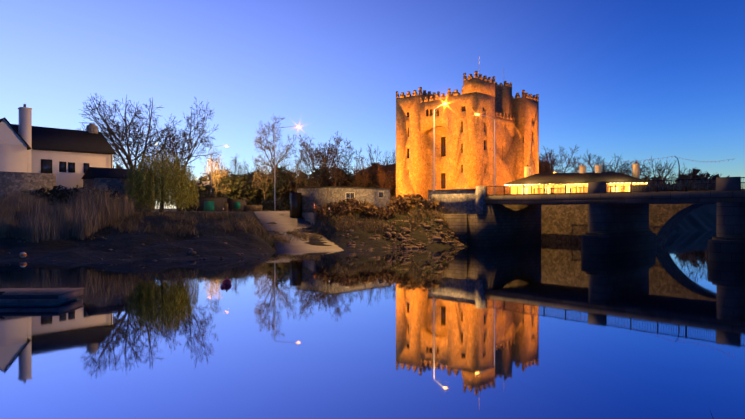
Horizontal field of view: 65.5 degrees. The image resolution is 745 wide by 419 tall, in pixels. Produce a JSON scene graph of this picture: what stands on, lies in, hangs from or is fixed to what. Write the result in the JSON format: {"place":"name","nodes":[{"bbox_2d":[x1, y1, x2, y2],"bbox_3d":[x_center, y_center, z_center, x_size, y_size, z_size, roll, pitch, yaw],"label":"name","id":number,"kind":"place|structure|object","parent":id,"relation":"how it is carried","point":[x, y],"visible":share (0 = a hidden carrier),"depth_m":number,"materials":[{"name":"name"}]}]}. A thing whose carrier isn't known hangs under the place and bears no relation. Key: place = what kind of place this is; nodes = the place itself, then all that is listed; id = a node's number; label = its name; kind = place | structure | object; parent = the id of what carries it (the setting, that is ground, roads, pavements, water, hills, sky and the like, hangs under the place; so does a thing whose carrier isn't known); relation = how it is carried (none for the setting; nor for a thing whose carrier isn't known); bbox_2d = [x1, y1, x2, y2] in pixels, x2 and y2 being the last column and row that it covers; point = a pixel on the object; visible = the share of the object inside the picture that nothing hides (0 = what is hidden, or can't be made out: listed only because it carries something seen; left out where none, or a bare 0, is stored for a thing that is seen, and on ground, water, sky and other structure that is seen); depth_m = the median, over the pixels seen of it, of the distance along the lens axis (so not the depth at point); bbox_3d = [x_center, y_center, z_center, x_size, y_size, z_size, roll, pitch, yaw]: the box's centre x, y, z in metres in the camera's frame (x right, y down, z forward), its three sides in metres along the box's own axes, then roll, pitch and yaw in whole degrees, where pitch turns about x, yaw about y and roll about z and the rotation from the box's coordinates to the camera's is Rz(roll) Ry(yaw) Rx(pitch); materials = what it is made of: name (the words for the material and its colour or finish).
{"place":"outdoors","nodes":[
{"label":"outdoors","id":0,"kind":"place"},
{"bbox_2d":[302,213,317,224],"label":"slipway retaining wall","id":1,"kind":"structure","parent":0,"point":[311,217],"depth_m":77.56,"materials":[{"name":"grey concrete"}]},
{"bbox_2d":[0,199,716,261],"bbox_3d":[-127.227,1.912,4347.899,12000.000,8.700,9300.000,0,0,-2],"label":"ground","id":2,"kind":"structure","parent":0,"point":[125,245],"depth_m":56.62,"materials":[{"name":"brown soil"}]},
{"bbox_2d":[0,180,136,242],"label":"reeds","id":3,"kind":"object","parent":2,"relation":"on","point":[82,216],"visible":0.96,"depth_m":58.88,"materials":[{"name":"brown plant"}]},
{"bbox_2d":[0,104,154,211],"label":"riverside house","id":4,"kind":"structure","parent":2,"relation":"on","point":[33,158],"depth_m":76.82,"materials":[{"name":"white plaster"},{"name":"slate"},{"name":"glass"}]},
{"bbox_2d":[113,142,126,168],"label":"tree","id":5,"kind":"object","parent":2,"relation":"on","point":[118,158],"visible":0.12,"depth_m":126.44,"materials":[{"name":"brown plant"}]},
{"bbox_2d":[77,93,179,168],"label":"tree","id":6,"kind":"object","parent":2,"relation":"on","point":[120,140],"visible":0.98,"depth_m":100.36,"materials":[{"name":"brown plant"}]},
{"bbox_2d":[122,145,199,211],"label":"willow","id":7,"kind":"object","parent":2,"relation":"on","point":[174,190],"depth_m":73.40,"materials":[{"name":"green plant"}]},
{"bbox_2d":[140,98,221,210],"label":"tree","id":8,"kind":"object","parent":2,"relation":"on","point":[188,141],"visible":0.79,"depth_m":108.63,"materials":[{"name":"brown plant"}]},
{"bbox_2d":[194,181,208,185],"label":"roadside info board","id":9,"kind":"object","parent":2,"relation":"on","point":[204,182],"visible":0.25,"depth_m":118.80,"materials":[{"name":"metal"}]},
{"bbox_2d":[6,181,422,211],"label":"hedges","id":10,"kind":"object","parent":2,"relation":"on","point":[207,188],"visible":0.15,"depth_m":76.05,"materials":[{"name":"green plant"}]},
{"bbox_2d":[200,154,230,194],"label":"tree","id":11,"kind":"object","parent":2,"relation":"on","point":[218,172],"visible":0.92,"depth_m":138.06,"materials":[{"name":"brown plant"}]},
{"bbox_2d":[194,198,246,211],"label":"bank huts","id":12,"kind":"object","parent":2,"relation":"on","point":[210,204],"visible":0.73,"depth_m":94.07,"materials":[{"name":"concrete"}]},
{"bbox_2d":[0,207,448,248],"bbox_3d":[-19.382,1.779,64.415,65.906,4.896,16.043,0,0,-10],"label":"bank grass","id":13,"kind":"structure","parent":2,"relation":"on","point":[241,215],"depth_m":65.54,"materials":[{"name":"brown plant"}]},
{"bbox_2d":[216,154,246,176],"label":"tree","id":14,"kind":"object","parent":2,"relation":"on","point":[235,165],"visible":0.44,"depth_m":162.97,"materials":[{"name":"brown plant"}]},
{"bbox_2d":[1,216,466,260],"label":"bank rocks","id":15,"kind":"object","parent":2,"relation":"on","point":[406,240],"visible":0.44,"depth_m":65.27,"materials":[{"name":"stone"}]},
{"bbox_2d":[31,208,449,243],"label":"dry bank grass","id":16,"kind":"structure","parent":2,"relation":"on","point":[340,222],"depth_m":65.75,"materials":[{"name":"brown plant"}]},
{"bbox_2d":[224,203,261,211],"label":"stone wall","id":17,"kind":"structure","parent":2,"relation":"on","point":[246,208],"depth_m":96.20,"materials":[{"name":"grey stone"}]},
{"bbox_2d":[238,156,268,180],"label":"tree","id":18,"kind":"object","parent":2,"relation":"on","point":[256,165],"visible":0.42,"depth_m":187.76,"materials":[{"name":"brown plant"}]},
{"bbox_2d":[251,159,279,199],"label":"tree","id":19,"kind":"object","parent":2,"relation":"on","point":[266,172],"visible":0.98,"depth_m":136.69,"materials":[{"name":"brown plant"}]},
{"bbox_2d":[253,115,298,179],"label":"tree","id":20,"kind":"object","parent":2,"relation":"on","point":[288,148],"visible":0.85,"depth_m":145.86,"materials":[{"name":"brown plant"}]},
{"bbox_2d":[280,159,306,199],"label":"tree","id":21,"kind":"object","parent":2,"relation":"on","point":[301,175],"visible":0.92,"depth_m":130.19,"materials":[{"name":"brown plant"}]},
{"bbox_2d":[197,166,395,209],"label":"evergreen belt","id":22,"kind":"object","parent":2,"relation":"on","point":[240,187],"visible":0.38,"depth_m":142.69,"materials":[{"name":"green plant"}]},
{"bbox_2d":[254,211,343,251],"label":"slipway","id":23,"kind":"structure","parent":2,"relation":"on","point":[284,221],"depth_m":72.32,"materials":[{"name":"concrete"}]},
{"bbox_2d":[299,165,322,187],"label":"tree","id":24,"kind":"object","parent":2,"relation":"on","point":[310,183],"visible":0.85,"depth_m":127.38,"materials":[{"name":"brown plant"}]},
{"bbox_2d":[288,132,354,179],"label":"tree","id":25,"kind":"object","parent":2,"relation":"on","point":[317,158],"visible":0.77,"depth_m":147.13,"materials":[{"name":"brown plant"}]},
{"bbox_2d":[320,158,347,186],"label":"tree","id":26,"kind":"object","parent":2,"relation":"on","point":[335,172],"visible":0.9,"depth_m":129.42,"materials":[{"name":"brown plant"}]},
{"bbox_2d":[290,186,390,217],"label":"stone wall","id":27,"kind":"structure","parent":2,"relation":"on","point":[304,200],"depth_m":83.26,"materials":[{"name":"stone"}]},
{"bbox_2d":[330,138,366,180],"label":"tree","id":28,"kind":"object","parent":2,"relation":"on","point":[350,158],"visible":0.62,"depth_m":166.86,"materials":[{"name":"brown plant"}]},
{"bbox_2d":[157,104,556,210],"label":"street lamps","id":29,"kind":"object","parent":2,"relation":"on","point":[433,156],"visible":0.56,"depth_m":74.68,"materials":[{"name":"grey metal"}]},
{"bbox_2d":[156,102,555,172],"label":"street lamp heads","id":30,"kind":"object","parent":29,"relation":"attached to","point":[443,103],"visible":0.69,"depth_m":72.28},
{"bbox_2d":[348,157,373,187],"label":"tree","id":31,"kind":"object","parent":2,"relation":"on","point":[357,170],"visible":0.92,"depth_m":133.44,"materials":[{"name":"brown plant"}]},
{"bbox_2d":[312,194,443,220],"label":"bank brambles","id":32,"kind":"object","parent":2,"relation":"on","point":[365,207],"visible":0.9,"depth_m":71.29,"materials":[{"name":"brown plant"}]},
{"bbox_2d":[366,144,395,182],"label":"tree","id":33,"kind":"object","parent":2,"relation":"on","point":[388,169],"visible":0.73,"depth_m":159.94,"materials":[{"name":"brown plant"}]},
{"bbox_2d":[375,163,395,189],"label":"tree","id":34,"kind":"object","parent":2,"relation":"on","point":[384,176],"visible":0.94,"depth_m":127.97,"materials":[{"name":"brown plant"}]},
{"bbox_2d":[116,162,729,204],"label":"distant tree line","id":35,"kind":"object","parent":2,"relation":"on","point":[693,174],"visible":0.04,"depth_m":254.34,"materials":[{"name":"brown plant"}]},
{"bbox_2d":[396,71,538,199],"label":"castle","id":36,"kind":"structure","parent":2,"relation":"on","point":[464,146],"depth_m":114.32,"materials":[{"name":"stone"}]},
{"bbox_2d":[539,144,581,172],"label":"tree","id":37,"kind":"object","parent":2,"relation":"on","point":[549,167],"visible":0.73,"depth_m":150.79,"materials":[{"name":"brown plant"}]},
{"bbox_2d":[505,162,648,193],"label":"pub building","id":38,"kind":"structure","parent":2,"relation":"on","point":[584,176],"depth_m":93.93,"materials":[{"name":"white paint"}]},
{"bbox_2d":[507,182,646,184],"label":"string lights","id":39,"kind":"object","parent":38,"relation":"attached to","point":[579,184],"visible":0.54,"depth_m":92.02},
{"bbox_2d":[440,190,744,262],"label":"road bridge","id":40,"kind":"structure","parent":2,"relation":"on","point":[618,222],"depth_m":57.61,"materials":[{"name":"stone"}]},
{"bbox_2d":[428,186,485,213],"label":"stone wall","id":41,"kind":"structure","parent":40,"relation":"on","point":[462,201],"depth_m":68.01,"materials":[{"name":"stone"}]},
{"bbox_2d":[486,177,744,195],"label":"bridge railings","id":42,"kind":"object","parent":40,"relation":"on","point":[501,190],"visible":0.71,"depth_m":57.86,"materials":[{"name":"metal"}]},
{"bbox_2d":[588,177,739,193],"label":"bridge parapet blocks","id":43,"kind":"structure","parent":40,"relation":"attached to","point":[727,183],"depth_m":48.32,"materials":[{"name":"grey stone"}]},
{"bbox_2d":[487,190,715,245],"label":"stone wall","id":44,"kind":"structure","parent":2,"relation":"on","point":[564,223],"depth_m":74.10,"materials":[{"name":"grey stone"}]},
{"bbox_2d":[575,152,634,175],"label":"tree","id":45,"kind":"object","parent":2,"relation":"on","point":[597,160],"visible":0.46,"depth_m":150.78,"materials":[{"name":"brown plant"}]},
{"bbox_2d":[606,154,657,181],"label":"tree","id":46,"kind":"object","parent":2,"relation":"on","point":[625,166],"visible":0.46,"depth_m":180.73,"materials":[{"name":"brown plant"}]},
{"bbox_2d":[545,156,728,191],"bbox_3d":[30.608,-4.536,69.873,3.232,5.996,38.251,0,0,-8],"label":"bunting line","id":47,"kind":"object","parent":2,"relation":"on","point":[658,158],"visible":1,"depth_m":62.72,"materials":[{"name":"fabric"},{"name":"rope"}]},
{"bbox_2d":[636,157,678,190],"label":"tree","id":48,"kind":"object","parent":2,"relation":"on","point":[661,170],"visible":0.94,"depth_m":141.03,"materials":[{"name":"brown plant"}]},
{"bbox_2d":[672,162,692,189],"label":"tree","id":49,"kind":"object","parent":2,"relation":"on","point":[684,176],"visible":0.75,"depth_m":172.45,"materials":[{"name":"brown plant"}]},
{"bbox_2d":[687,168,722,189],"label":"tree","id":50,"kind":"object","parent":2,"relation":"on","point":[702,186],"visible":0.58,"depth_m":153.19,"materials":[{"name":"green plant"}]},
{"bbox_2d":[0,230,744,418],"bbox_3d":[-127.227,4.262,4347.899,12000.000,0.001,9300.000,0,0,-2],"label":"water","id":51,"kind":"structure","parent":0,"point":[554,330],"depth_m":19.45,"materials":[{"name":"blue liquid"}]},
{"bbox_2d":[0,288,83,304],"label":"boat","id":52,"kind":"object","parent":51,"relation":"on","point":[31,296],"visible":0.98,"depth_m":25.91,"materials":[{"name":"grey wood"}]},
{"bbox_2d":[19,252,230,287],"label":"mooring buoys","id":53,"kind":"object","parent":51,"relation":"on","point":[226,281],"visible":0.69,"depth_m":32.80},
{"bbox_2d":[0,0,744,208],"label":"sky","id":54,"kind":"structure","parent":0,"point":[634,80],"materials":[{"name":"blue"}]}
]}

